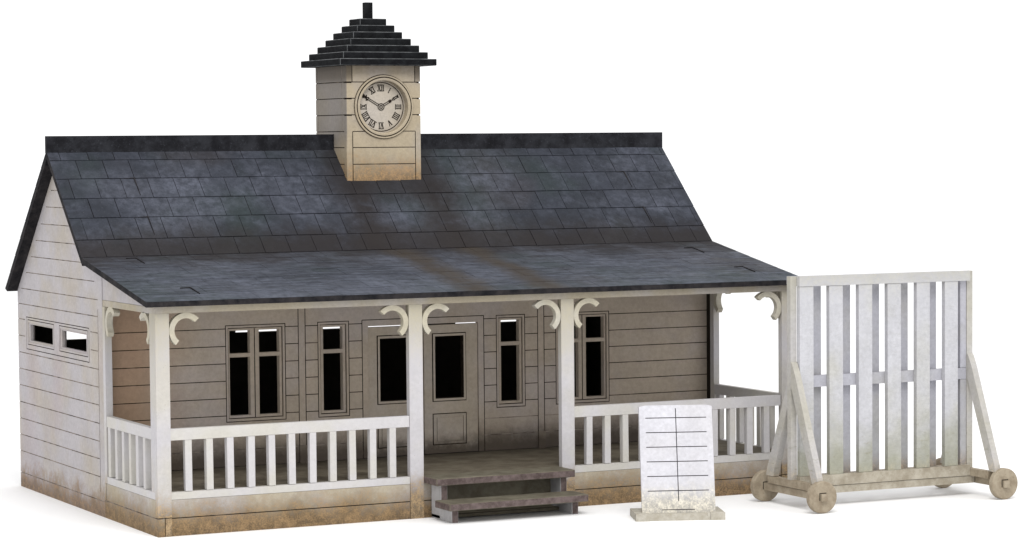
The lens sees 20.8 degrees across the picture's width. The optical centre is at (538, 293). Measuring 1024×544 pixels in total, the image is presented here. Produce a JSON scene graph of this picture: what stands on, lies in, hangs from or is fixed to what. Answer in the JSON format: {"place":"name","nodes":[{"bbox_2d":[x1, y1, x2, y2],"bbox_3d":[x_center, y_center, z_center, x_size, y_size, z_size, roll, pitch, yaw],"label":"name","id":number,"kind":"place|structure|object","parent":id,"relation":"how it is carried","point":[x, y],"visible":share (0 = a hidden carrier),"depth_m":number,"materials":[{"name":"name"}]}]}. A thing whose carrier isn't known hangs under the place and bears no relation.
{"place":"outdoors","nodes":[
{"label":"outdoors","id":0,"kind":"place"},
{"bbox_2d":[0,200,1023,543],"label":"ground","id":1,"kind":"structure","parent":0,"point":[982,242],"depth_m":54.33,"materials":[{"name":"white"}]},
{"bbox_2d":[5,2,796,537],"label":"pavilion","id":2,"kind":"structure","parent":1,"relation":"on","point":[167,398],"depth_m":41.43,"materials":[{"name":"paint"}]},
{"bbox_2d":[29,323,52,346],"bbox_3d":[-7.485,0.626,42.169,0.050,0.301,1.290,-2,3,-27],"label":"window","id":3,"kind":"structure","parent":2,"relation":"in","point":[31,328],"depth_m":42.66,"materials":[{"name":"paint"}]},
{"bbox_2d":[61,329,86,353],"bbox_3d":[-6.746,0.700,40.695,0.050,0.301,1.308,-2,3,-27],"label":"window","id":4,"kind":"structure","parent":2,"relation":"in","point":[63,345],"depth_m":41.04,"materials":[{"name":"paint"}]},
{"bbox_2d":[228,326,282,418],"bbox_3d":[-4.145,1.152,40.676,0.846,1.321,0.100,-2,3,-27],"label":"window","id":5,"kind":"structure","parent":2,"relation":"in","point":[253,353],"depth_m":40.64,"materials":[{"name":"paint"}]},
{"bbox_2d":[320,324,345,413],"bbox_3d":[-3.054,1.114,41.221,0.416,1.321,0.100,-2,3,-27],"label":"window","id":6,"kind":"structure","parent":2,"relation":"in","point":[342,350],"depth_m":41.23,"materials":[{"name":"paint"}]},
{"bbox_2d":[368,326,423,456],"bbox_3d":[-2.143,1.463,41.678,0.888,1.935,0.102,-2,3,-27],"label":"door","id":7,"kind":"structure","parent":2,"relation":"in","point":[377,408],"depth_m":41.54,"materials":[{"name":"paint"}]},
{"bbox_2d":[423,323,477,453],"bbox_3d":[-1.338,1.435,42.081,0.886,1.935,0.102,-2,3,-27],"label":"door","id":8,"kind":"structure","parent":2,"relation":"in","point":[450,423],"depth_m":42.08,"materials":[{"name":"paint"}]},
{"bbox_2d":[498,317,521,403],"bbox_3d":[-0.457,1.023,42.519,0.406,1.321,0.100,-2,3,-27],"label":"window","id":9,"kind":"structure","parent":2,"relation":"in","point":[518,342],"depth_m":42.53,"materials":[{"name":"paint"}]},
{"bbox_2d":[558,313,605,400],"bbox_3d":[0.643,0.985,43.068,0.846,1.321,0.100,-2,3,-27],"label":"window","id":10,"kind":"structure","parent":2,"relation":"in","point":[580,339],"depth_m":43.06,"materials":[{"name":"paint"}]},
{"bbox_2d":[630,405,724,521],"bbox_3d":[1.935,2.359,39.051,1.250,1.572,0.660,-1,3,-6],"label":"ruled board","id":11,"kind":"object","parent":1,"relation":"on","point":[676,463],"visible":1,"depth_m":38.99,"materials":[{"name":"white wood"}]},
{"bbox_2d":[750,270,1017,513],"bbox_3d":[5.033,1.367,40.728,3.581,3.321,1.740,-2,3,-26],"label":"sight screen","id":12,"kind":"object","parent":1,"relation":"on","point":[798,428],"visible":1,"depth_m":40.59,"materials":[{"name":"paint"}]},
{"bbox_2d":[0,0,1023,220],"label":"sky","id":13,"kind":"structure","parent":0,"point":[751,102],"materials":[{"name":"white"}]}
]}

